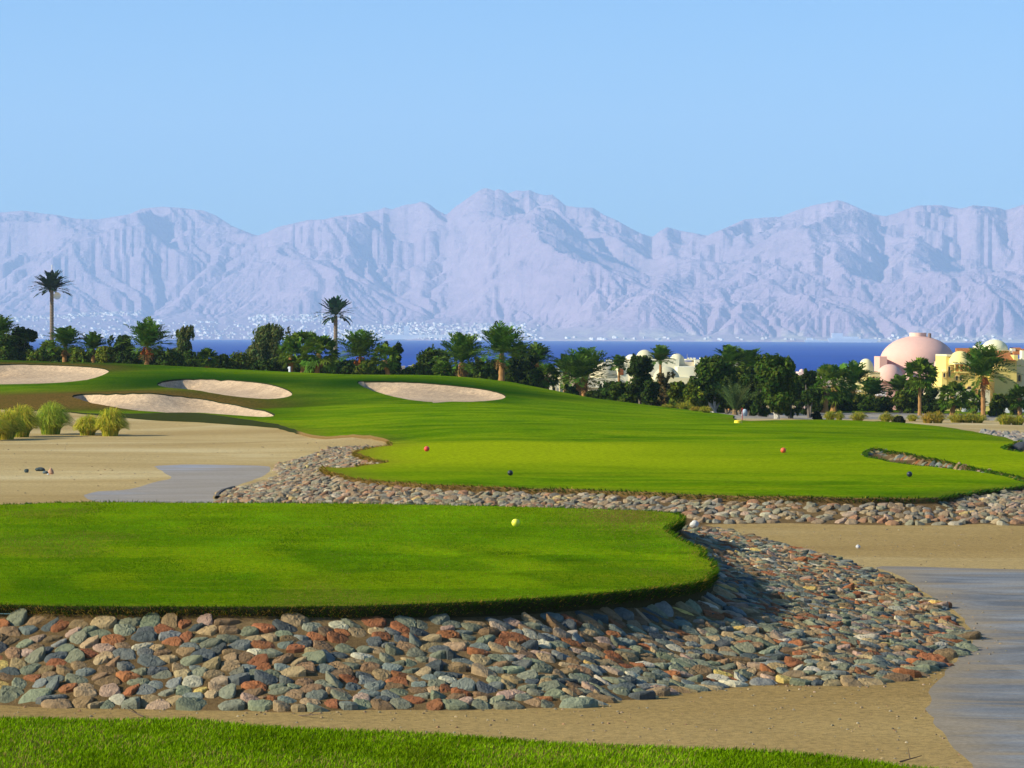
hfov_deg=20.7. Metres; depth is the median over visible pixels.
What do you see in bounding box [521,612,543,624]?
cobblestone
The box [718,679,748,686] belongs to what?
cobblestone
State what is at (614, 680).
cobblestone
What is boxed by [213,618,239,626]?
cobblestone
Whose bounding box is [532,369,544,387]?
bush
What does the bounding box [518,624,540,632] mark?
cobblestone
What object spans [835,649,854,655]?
cobblestone
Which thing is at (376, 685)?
cobblestone
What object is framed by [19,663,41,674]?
cobblestone
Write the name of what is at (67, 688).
cobblestone
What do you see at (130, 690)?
cobblestone
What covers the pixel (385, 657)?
cobblestone
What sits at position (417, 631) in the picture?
cobblestone
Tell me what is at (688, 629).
cobblestone
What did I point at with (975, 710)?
path
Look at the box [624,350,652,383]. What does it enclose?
domed villa
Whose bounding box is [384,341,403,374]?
leafy tree
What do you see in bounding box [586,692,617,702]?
cobblestone
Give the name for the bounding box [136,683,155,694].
cobblestone
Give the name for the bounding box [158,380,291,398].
bunker sand
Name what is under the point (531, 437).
fairway
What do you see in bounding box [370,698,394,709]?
cobblestone
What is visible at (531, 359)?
bush
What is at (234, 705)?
cobblestone
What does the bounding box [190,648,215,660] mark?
cobblestone
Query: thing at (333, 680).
cobblestone
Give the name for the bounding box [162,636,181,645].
cobblestone
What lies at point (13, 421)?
grass clump
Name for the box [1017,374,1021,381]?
window
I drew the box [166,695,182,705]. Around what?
cobblestone
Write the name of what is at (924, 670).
cobblestone
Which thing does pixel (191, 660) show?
cobblestone
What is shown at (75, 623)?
cobblestone
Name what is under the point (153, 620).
cobblestone
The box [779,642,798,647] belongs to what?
cobblestone
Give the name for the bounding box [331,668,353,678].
cobblestone
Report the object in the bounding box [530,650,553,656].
cobblestone
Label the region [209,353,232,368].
bush
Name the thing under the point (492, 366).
bush
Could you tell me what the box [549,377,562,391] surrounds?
white villa
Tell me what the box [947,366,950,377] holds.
window
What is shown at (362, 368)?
bush
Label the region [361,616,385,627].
cobblestone
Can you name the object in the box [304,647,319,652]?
cobblestone
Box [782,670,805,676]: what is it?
cobblestone
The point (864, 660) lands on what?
cobblestone
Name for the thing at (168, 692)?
cobblestone
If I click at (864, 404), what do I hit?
bush
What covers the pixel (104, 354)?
bush
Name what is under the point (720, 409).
bush
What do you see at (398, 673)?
cobblestone
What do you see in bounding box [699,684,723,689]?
cobblestone
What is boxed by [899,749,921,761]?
twig
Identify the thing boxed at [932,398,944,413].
bush
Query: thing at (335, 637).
cobblestone
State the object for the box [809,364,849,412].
tree
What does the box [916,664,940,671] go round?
cobblestone
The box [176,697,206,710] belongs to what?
cobblestone
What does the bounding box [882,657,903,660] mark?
cobblestone
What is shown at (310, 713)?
twig
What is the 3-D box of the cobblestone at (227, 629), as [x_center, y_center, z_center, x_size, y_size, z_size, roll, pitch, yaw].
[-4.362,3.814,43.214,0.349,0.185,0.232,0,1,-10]
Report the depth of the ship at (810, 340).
14491.33 m
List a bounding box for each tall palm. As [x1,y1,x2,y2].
[29,265,76,339]
[310,295,354,351]
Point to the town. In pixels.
(395, 329)
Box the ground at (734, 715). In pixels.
[0,373,1023,767]
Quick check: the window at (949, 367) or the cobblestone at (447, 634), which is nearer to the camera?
the cobblestone at (447, 634)
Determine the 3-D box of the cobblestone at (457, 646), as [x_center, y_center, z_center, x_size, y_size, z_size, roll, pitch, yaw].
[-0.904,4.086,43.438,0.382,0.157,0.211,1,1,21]
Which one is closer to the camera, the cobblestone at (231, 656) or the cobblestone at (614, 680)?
the cobblestone at (231, 656)
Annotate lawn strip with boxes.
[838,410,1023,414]
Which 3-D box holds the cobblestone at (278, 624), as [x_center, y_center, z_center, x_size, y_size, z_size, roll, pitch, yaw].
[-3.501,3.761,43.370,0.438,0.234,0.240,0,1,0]
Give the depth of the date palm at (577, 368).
261.29 m
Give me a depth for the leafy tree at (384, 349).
265.47 m
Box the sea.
[29,339,1023,371]
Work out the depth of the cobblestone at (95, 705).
41.37 m
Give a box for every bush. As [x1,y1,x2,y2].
[26,348,51,361]
[50,349,71,361]
[68,347,92,362]
[95,345,116,362]
[123,350,141,363]
[139,347,163,364]
[156,348,185,366]
[183,350,201,366]
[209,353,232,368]
[228,350,258,369]
[250,358,281,370]
[279,349,288,371]
[293,363,325,372]
[329,360,354,373]
[351,358,376,374]
[368,365,384,374]
[397,366,414,374]
[412,361,432,374]
[452,362,457,376]
[457,360,475,377]
[486,358,504,379]
[505,357,528,384]
[519,349,539,386]
[532,362,560,388]
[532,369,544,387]
[564,384,579,394]
[584,390,595,397]
[591,380,617,399]
[606,380,633,402]
[640,378,660,405]
[652,370,675,405]
[666,380,685,408]
[682,383,704,408]
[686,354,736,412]
[708,403,724,412]
[725,373,740,413]
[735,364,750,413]
[736,373,756,415]
[745,364,754,373]
[749,375,770,416]
[792,375,808,411]
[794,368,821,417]
[809,388,825,411]
[811,411,821,419]
[837,396,854,412]
[851,393,865,410]
[857,395,874,410]
[871,395,893,412]
[890,388,913,412]
[893,416,905,422]
[903,382,923,412]
[921,387,939,413]
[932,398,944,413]
[987,393,1010,416]
[1008,396,1017,414]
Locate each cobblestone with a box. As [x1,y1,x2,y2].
[0,685,23,702]
[5,647,20,658]
[6,608,26,625]
[12,677,26,688]
[18,688,51,703]
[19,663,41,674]
[24,646,44,663]
[25,616,45,624]
[36,694,66,704]
[41,617,58,631]
[41,698,71,708]
[44,651,67,662]
[46,675,58,690]
[50,620,68,631]
[54,643,74,652]
[58,683,77,692]
[65,648,84,662]
[65,673,88,683]
[68,619,87,628]
[72,696,92,707]
[74,686,96,696]
[87,629,110,638]
[88,701,104,708]
[90,615,116,629]
[92,643,114,652]
[94,675,120,685]
[99,683,120,696]
[101,634,125,645]
[112,648,135,659]
[114,624,135,635]
[116,671,140,681]
[117,617,141,626]
[117,661,134,670]
[121,696,140,708]
[123,684,140,695]
[127,677,149,685]
[131,631,157,641]
[131,642,152,650]
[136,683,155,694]
[137,654,165,666]
[139,612,160,627]
[140,694,160,706]
[145,699,170,709]
[147,666,168,674]
[157,654,177,663]
[158,630,180,640]
[158,687,175,696]
[161,613,177,627]
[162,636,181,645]
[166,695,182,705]
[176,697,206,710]
[180,655,202,665]
[182,675,202,687]
[182,692,202,698]
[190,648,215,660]
[199,638,221,647]
[202,656,220,669]
[204,670,224,678]
[210,675,227,684]
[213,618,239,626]
[216,634,239,642]
[218,625,238,634]
[218,699,244,710]
[221,660,240,670]
[223,652,236,659]
[227,672,249,684]
[228,639,250,650]
[240,626,258,635]
[240,687,262,696]
[241,680,266,690]
[247,654,268,665]
[247,669,262,678]
[248,699,272,711]
[251,640,275,648]
[252,623,275,632]
[254,670,278,684]
[259,648,282,657]
[267,686,291,694]
[270,653,293,664]
[272,619,297,632]
[273,700,290,711]
[279,675,293,683]
[280,666,305,676]
[281,613,309,626]
[291,704,305,711]
[296,661,315,672]
[299,683,324,693]
[302,622,321,632]
[302,650,325,663]
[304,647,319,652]
[306,702,328,711]
[313,640,333,651]
[314,679,334,689]
[316,663,334,672]
[324,699,338,708]
[325,671,342,688]
[326,687,348,694]
[327,631,349,643]
[328,661,349,669]
[329,620,348,629]
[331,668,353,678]
[335,643,354,652]
[338,701,357,709]
[341,618,361,628]
[348,627,365,636]
[351,652,373,659]
[353,698,371,708]
[355,671,373,677]
[356,645,370,652]
[358,689,380,696]
[360,662,381,671]
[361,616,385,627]
[364,680,385,689]
[366,636,381,646]
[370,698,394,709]
[372,669,392,679]
[379,652,394,662]
[381,663,402,671]
[384,682,404,690]
[385,643,402,655]
[385,676,407,685]
[390,698,411,708]
[391,670,407,677]
[394,615,416,627]
[395,640,416,650]
[402,695,424,703]
[410,626,429,635]
[416,620,428,629]
[420,642,441,649]
[422,634,441,641]
[425,660,442,670]
[426,698,443,710]
[429,613,449,624]
[429,657,446,664]
[430,690,445,699]
[436,630,460,638]
[441,699,468,709]
[444,642,465,650]
[444,662,465,671]
[446,648,461,659]
[447,672,462,677]
[448,638,471,645]
[450,677,474,690]
[460,622,482,631]
[462,674,479,681]
[463,620,487,627]
[467,647,492,655]
[469,642,490,650]
[470,654,491,665]
[471,663,496,677]
[472,691,492,698]
[472,699,491,709]
[476,634,495,643]
[476,681,496,692]
[478,627,499,635]
[485,617,515,628]
[486,675,502,682]
[489,681,503,689]
[493,701,524,709]
[496,690,515,698]
[501,674,522,683]
[502,666,524,673]
[503,617,521,626]
[512,659,531,668]
[517,650,537,659]
[517,669,538,678]
[517,684,536,690]
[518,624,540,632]
[520,621,539,629]
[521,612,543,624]
[522,657,544,664]
[524,698,540,706]
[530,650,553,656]
[531,662,552,673]
[536,652,555,662]
[537,639,551,648]
[537,680,560,690]
[540,612,563,621]
[541,699,553,707]
[544,688,564,698]
[549,641,567,648]
[553,627,571,638]
[556,677,577,683]
[558,662,576,667]
[559,697,597,707]
[560,613,582,626]
[560,668,577,674]
[560,695,572,700]
[561,637,582,647]
[562,688,578,696]
[568,665,593,675]
[568,673,587,683]
[568,688,584,695]
[577,613,604,629]
[579,695,607,705]
[581,623,604,635]
[581,681,599,691]
[586,647,605,657]
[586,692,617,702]
[593,611,613,619]
[600,607,621,620]
[600,665,623,675]
[600,689,621,700]
[602,677,627,683]
[605,654,623,663]
[609,624,626,635]
[612,648,638,657]
[614,607,633,620]
[614,650,638,661]
[617,682,635,690]
[618,637,635,645]
[619,675,636,684]
[628,690,655,699]
[633,688,658,697]
[635,661,654,667]
[641,625,658,632]
[641,638,667,649]
[642,612,659,622]
[643,672,665,679]
[646,604,667,618]
[646,686,669,696]
[649,631,667,639]
[649,683,667,686]
[650,684,679,694]
[653,662,669,668]
[654,639,674,645]
[655,652,674,660]
[656,680,676,685]
[668,686,691,692]
[673,619,692,627]
[678,657,696,666]
[682,625,699,634]
[682,635,699,642]
[684,684,710,690]
[692,659,710,665]
[692,664,712,674]
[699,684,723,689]
[700,637,715,648]
[701,680,728,687]
[702,653,724,660]
[705,649,722,655]
[706,674,729,679]
[712,639,730,646]
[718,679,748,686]
[729,657,752,661]
[744,635,759,641]
[747,661,765,668]
[749,677,777,685]
[750,642,763,649]
[756,638,774,646]
[759,648,775,653]
[767,662,787,669]
[776,675,791,682]
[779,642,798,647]
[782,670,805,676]
[790,678,811,685]
[793,645,811,650]
[801,676,819,680]
[819,652,836,659]
[823,679,841,685]
[831,663,849,670]
[833,653,848,658]
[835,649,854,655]
[840,677,863,685]
[850,657,867,660]
[853,659,875,663]
[858,653,872,659]
[858,678,885,684]
[870,666,890,671]
[872,655,894,665]
[874,663,889,668]
[874,677,893,682]
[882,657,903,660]
[882,674,913,681]
[885,659,898,665]
[892,667,922,677]
[904,666,931,673]
[906,658,921,662]
[912,660,938,666]
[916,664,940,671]
[935,661,948,667]
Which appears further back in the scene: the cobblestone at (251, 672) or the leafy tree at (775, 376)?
the leafy tree at (775, 376)
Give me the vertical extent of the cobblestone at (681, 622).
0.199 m
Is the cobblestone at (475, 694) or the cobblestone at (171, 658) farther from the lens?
the cobblestone at (171, 658)
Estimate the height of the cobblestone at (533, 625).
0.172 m
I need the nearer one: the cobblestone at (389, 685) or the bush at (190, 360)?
the cobblestone at (389, 685)
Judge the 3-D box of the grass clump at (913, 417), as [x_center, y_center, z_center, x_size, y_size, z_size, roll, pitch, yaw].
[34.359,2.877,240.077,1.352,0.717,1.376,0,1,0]
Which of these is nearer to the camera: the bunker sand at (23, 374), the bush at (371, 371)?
the bunker sand at (23, 374)
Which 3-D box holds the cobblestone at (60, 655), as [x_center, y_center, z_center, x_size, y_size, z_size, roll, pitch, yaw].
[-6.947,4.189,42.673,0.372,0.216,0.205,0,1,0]
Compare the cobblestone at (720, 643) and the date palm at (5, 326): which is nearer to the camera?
the cobblestone at (720, 643)
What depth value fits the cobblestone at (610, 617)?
45.95 m
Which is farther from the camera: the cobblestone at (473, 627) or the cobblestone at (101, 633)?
the cobblestone at (473, 627)
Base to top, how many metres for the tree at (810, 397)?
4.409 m
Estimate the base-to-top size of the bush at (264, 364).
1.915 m
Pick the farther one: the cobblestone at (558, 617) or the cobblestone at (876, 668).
the cobblestone at (876, 668)
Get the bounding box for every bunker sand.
[0,365,108,383]
[74,394,272,416]
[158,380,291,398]
[358,382,504,402]
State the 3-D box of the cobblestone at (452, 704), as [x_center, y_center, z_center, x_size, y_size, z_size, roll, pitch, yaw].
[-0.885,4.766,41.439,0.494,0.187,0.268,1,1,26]
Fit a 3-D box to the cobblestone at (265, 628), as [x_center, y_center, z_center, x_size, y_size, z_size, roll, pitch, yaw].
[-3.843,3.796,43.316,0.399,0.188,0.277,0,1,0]
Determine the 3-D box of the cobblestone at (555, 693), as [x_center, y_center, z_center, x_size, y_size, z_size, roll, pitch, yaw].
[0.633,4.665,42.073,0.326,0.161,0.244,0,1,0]
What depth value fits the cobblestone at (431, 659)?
42.80 m
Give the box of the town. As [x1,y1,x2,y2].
[7,309,1012,340]
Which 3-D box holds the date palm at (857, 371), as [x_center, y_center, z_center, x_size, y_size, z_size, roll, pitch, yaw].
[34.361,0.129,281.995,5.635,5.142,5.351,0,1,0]
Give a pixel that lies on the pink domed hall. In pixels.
(892, 359)
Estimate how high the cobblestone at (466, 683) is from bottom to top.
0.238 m
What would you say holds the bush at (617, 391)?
on the ground at (734, 715)
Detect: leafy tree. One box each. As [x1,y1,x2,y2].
[0,332,18,360]
[11,326,37,360]
[107,334,134,363]
[172,325,194,362]
[245,323,290,370]
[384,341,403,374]
[416,343,450,374]
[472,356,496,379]
[626,353,653,404]
[753,352,795,418]
[785,359,799,418]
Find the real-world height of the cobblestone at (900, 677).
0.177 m
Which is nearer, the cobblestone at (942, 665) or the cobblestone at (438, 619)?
the cobblestone at (438, 619)
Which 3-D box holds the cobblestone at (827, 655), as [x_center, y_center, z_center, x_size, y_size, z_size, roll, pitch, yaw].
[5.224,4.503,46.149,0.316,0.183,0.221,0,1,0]
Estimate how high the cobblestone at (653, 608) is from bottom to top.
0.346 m
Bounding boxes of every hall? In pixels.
[382,326,449,338]
[874,333,952,412]
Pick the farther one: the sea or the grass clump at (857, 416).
the sea
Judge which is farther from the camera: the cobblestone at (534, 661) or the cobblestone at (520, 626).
the cobblestone at (520, 626)
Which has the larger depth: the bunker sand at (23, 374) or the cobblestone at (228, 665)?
the bunker sand at (23, 374)
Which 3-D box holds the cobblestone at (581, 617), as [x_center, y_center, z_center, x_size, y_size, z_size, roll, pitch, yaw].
[1.283,3.888,45.440,0.458,0.307,0.234,0,1,0]
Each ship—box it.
[804,338,827,341]
[827,333,877,342]
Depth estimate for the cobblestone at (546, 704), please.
41.66 m
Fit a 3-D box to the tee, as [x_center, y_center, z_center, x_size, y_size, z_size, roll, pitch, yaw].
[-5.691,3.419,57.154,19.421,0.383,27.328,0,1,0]
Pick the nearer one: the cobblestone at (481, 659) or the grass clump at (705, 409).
the cobblestone at (481, 659)
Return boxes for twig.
[126,705,143,717]
[298,707,321,715]
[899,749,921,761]
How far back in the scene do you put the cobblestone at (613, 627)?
45.51 m
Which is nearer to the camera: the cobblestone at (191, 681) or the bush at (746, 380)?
the cobblestone at (191, 681)
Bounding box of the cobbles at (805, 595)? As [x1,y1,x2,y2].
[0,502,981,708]
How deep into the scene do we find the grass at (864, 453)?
92.70 m
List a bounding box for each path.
[84,465,269,502]
[875,566,1023,767]
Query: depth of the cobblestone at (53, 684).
41.92 m
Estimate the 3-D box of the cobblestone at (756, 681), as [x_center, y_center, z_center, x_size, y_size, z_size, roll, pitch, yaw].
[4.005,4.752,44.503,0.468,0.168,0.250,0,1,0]
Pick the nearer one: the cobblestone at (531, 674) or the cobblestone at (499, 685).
the cobblestone at (499, 685)
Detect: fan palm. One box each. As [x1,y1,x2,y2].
[38,339,59,361]
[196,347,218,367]
[273,338,308,371]
[284,329,323,371]
[296,332,340,373]
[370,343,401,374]
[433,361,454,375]
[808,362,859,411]
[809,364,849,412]
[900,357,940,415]
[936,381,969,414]
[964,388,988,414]
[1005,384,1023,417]
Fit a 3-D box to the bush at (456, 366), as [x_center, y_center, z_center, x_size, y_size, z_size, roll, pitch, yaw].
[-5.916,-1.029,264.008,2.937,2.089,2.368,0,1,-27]
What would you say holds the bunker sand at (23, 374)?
on the fairway
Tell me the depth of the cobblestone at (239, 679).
41.87 m
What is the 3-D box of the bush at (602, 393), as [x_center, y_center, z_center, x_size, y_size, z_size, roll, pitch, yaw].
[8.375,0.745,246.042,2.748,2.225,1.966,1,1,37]
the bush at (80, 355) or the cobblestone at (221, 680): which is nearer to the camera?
the cobblestone at (221, 680)
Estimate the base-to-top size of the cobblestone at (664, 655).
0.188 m
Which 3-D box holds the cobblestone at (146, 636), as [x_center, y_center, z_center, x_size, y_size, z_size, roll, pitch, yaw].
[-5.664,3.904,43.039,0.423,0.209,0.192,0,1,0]
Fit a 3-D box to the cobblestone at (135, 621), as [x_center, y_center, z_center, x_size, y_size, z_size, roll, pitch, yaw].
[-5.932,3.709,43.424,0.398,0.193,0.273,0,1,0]
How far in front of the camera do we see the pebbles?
41.37 m
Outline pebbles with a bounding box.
[7,437,1020,762]
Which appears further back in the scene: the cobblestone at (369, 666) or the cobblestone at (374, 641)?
the cobblestone at (374, 641)
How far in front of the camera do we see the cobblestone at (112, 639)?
42.97 m
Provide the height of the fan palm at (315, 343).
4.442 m
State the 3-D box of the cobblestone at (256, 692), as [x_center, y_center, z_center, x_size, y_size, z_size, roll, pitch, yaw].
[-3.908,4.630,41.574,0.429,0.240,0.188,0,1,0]
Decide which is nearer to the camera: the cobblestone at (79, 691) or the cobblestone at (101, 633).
the cobblestone at (79, 691)
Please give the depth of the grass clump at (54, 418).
164.03 m
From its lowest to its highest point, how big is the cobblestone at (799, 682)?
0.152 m
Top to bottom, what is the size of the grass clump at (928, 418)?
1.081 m
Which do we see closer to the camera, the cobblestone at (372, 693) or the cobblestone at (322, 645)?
the cobblestone at (372, 693)
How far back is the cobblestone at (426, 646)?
43.30 m
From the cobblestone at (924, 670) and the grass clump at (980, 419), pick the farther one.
the grass clump at (980, 419)
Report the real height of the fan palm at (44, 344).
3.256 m
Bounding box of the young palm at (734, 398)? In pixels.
[711,379,761,414]
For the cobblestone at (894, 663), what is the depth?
46.49 m
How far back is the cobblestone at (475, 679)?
42.37 m
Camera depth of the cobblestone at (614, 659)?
44.23 m
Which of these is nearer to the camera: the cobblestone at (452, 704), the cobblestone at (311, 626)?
the cobblestone at (452, 704)
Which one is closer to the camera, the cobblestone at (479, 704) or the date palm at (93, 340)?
the cobblestone at (479, 704)
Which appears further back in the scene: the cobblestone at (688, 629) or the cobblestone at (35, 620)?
the cobblestone at (688, 629)
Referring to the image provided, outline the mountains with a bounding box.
[0,188,1023,342]
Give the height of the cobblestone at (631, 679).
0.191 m
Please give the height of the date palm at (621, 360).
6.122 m
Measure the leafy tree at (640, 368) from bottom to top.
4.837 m
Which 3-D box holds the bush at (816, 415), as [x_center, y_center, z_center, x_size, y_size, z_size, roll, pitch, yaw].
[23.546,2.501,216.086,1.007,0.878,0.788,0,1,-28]
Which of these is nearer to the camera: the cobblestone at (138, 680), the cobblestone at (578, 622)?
the cobblestone at (138, 680)
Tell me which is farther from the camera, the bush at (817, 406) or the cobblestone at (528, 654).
the bush at (817, 406)
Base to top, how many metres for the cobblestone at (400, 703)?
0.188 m
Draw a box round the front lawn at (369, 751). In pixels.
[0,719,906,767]
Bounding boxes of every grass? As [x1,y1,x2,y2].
[318,440,1023,502]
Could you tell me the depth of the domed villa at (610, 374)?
335.24 m
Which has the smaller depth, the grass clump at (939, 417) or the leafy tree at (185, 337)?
the grass clump at (939, 417)
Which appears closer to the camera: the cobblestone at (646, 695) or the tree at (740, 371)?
the cobblestone at (646, 695)
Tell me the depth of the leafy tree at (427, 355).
277.31 m
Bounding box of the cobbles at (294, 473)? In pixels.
[213,429,1023,525]
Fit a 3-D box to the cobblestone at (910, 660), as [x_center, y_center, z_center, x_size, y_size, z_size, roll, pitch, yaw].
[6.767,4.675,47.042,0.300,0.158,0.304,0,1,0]
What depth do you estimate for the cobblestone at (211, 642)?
42.81 m
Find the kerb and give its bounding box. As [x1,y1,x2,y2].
[214,486,234,497]
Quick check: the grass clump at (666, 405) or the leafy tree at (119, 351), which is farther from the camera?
the leafy tree at (119, 351)
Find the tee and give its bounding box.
[0,502,713,617]
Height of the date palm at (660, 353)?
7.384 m
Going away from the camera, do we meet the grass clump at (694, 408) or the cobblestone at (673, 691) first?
the cobblestone at (673, 691)
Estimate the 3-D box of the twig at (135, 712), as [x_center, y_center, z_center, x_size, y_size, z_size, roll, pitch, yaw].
[-5.495,4.731,40.521,0.143,0.163,0.402,-1,1,-43]
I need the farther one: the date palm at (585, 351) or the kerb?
the date palm at (585, 351)
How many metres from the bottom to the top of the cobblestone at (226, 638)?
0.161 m
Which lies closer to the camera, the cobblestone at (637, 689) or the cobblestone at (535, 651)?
the cobblestone at (637, 689)
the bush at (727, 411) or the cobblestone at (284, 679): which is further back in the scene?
the bush at (727, 411)
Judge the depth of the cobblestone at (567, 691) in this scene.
42.06 m
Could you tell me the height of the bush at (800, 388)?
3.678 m
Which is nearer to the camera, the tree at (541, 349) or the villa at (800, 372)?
the tree at (541, 349)
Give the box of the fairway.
[0,360,1023,503]
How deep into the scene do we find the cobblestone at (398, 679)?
42.13 m
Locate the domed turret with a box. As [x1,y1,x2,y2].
[853,359,885,412]
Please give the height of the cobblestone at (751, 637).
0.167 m
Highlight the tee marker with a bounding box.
[512,519,518,526]
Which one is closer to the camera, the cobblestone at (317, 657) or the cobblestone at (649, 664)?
the cobblestone at (317, 657)
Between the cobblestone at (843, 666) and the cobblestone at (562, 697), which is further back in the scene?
the cobblestone at (843, 666)
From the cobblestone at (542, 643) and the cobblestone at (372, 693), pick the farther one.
the cobblestone at (542, 643)
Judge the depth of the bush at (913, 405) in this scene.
269.65 m
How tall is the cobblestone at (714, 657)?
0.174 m
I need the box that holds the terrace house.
[924,386,949,399]
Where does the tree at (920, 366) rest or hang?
on the gravel slope
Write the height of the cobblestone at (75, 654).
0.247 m
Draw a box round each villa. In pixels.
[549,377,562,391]
[587,359,617,386]
[588,385,598,390]
[617,363,627,382]
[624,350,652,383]
[650,353,699,377]
[652,366,692,383]
[797,369,804,407]
[933,340,1023,405]
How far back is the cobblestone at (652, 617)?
46.70 m
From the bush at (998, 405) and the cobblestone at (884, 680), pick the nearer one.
the cobblestone at (884, 680)
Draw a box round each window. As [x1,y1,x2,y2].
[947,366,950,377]
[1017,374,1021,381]
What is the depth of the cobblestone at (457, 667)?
42.62 m
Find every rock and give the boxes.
[35,467,44,470]
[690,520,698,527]
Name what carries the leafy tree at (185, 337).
on the ground at (734, 715)
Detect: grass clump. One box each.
[0,408,28,439]
[0,412,12,435]
[9,403,44,436]
[35,401,75,434]
[72,414,100,435]
[93,406,130,435]
[660,404,672,407]
[675,402,693,409]
[690,406,698,410]
[698,405,712,412]
[823,411,838,419]
[835,411,844,419]
[849,411,868,420]
[878,411,893,421]
[905,414,919,420]
[918,411,936,422]
[932,411,948,422]
[945,412,965,422]
[960,412,976,422]
[972,413,988,422]
[994,413,1017,424]
[1009,414,1023,424]
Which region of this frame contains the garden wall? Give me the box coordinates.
[943,404,989,414]
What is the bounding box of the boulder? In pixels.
[1011,442,1023,451]
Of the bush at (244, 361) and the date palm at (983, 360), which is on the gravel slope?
the date palm at (983, 360)
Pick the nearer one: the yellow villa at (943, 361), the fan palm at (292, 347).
the fan palm at (292, 347)
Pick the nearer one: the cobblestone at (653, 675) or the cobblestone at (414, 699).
the cobblestone at (414, 699)
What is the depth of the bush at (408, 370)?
267.43 m
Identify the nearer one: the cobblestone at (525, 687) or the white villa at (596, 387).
the cobblestone at (525, 687)
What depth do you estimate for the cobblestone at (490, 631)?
44.02 m
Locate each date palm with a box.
[0,314,22,337]
[42,325,87,361]
[74,331,107,362]
[114,316,179,364]
[333,329,389,365]
[427,331,495,376]
[468,320,538,380]
[497,341,529,360]
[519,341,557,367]
[547,353,569,391]
[549,353,603,395]
[555,346,621,395]
[607,354,629,380]
[647,344,675,384]
[712,344,753,409]
[736,348,767,368]
[837,360,881,393]
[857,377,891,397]
[882,374,907,409]
[949,341,1023,416]
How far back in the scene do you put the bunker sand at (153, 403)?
212.63 m
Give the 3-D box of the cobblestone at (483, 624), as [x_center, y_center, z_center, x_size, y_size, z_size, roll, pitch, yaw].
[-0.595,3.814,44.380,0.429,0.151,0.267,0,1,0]
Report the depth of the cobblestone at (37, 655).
42.69 m
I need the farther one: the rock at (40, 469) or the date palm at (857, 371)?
the date palm at (857, 371)
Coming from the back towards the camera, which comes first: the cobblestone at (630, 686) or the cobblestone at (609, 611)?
the cobblestone at (609, 611)
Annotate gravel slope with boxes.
[699,410,1023,420]
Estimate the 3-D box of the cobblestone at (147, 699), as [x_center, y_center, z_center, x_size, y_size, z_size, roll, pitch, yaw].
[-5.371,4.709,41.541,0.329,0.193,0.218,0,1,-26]
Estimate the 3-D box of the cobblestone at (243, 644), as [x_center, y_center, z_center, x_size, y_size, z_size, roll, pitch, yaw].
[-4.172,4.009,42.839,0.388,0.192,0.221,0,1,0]
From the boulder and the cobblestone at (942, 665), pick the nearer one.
the cobblestone at (942, 665)
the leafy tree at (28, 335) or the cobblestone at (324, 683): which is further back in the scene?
the leafy tree at (28, 335)
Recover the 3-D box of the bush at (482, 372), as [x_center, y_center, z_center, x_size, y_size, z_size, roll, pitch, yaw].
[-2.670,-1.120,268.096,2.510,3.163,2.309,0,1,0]
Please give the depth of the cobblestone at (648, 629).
46.14 m
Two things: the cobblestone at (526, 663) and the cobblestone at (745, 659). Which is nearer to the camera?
the cobblestone at (526, 663)
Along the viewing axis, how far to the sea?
5168.32 m

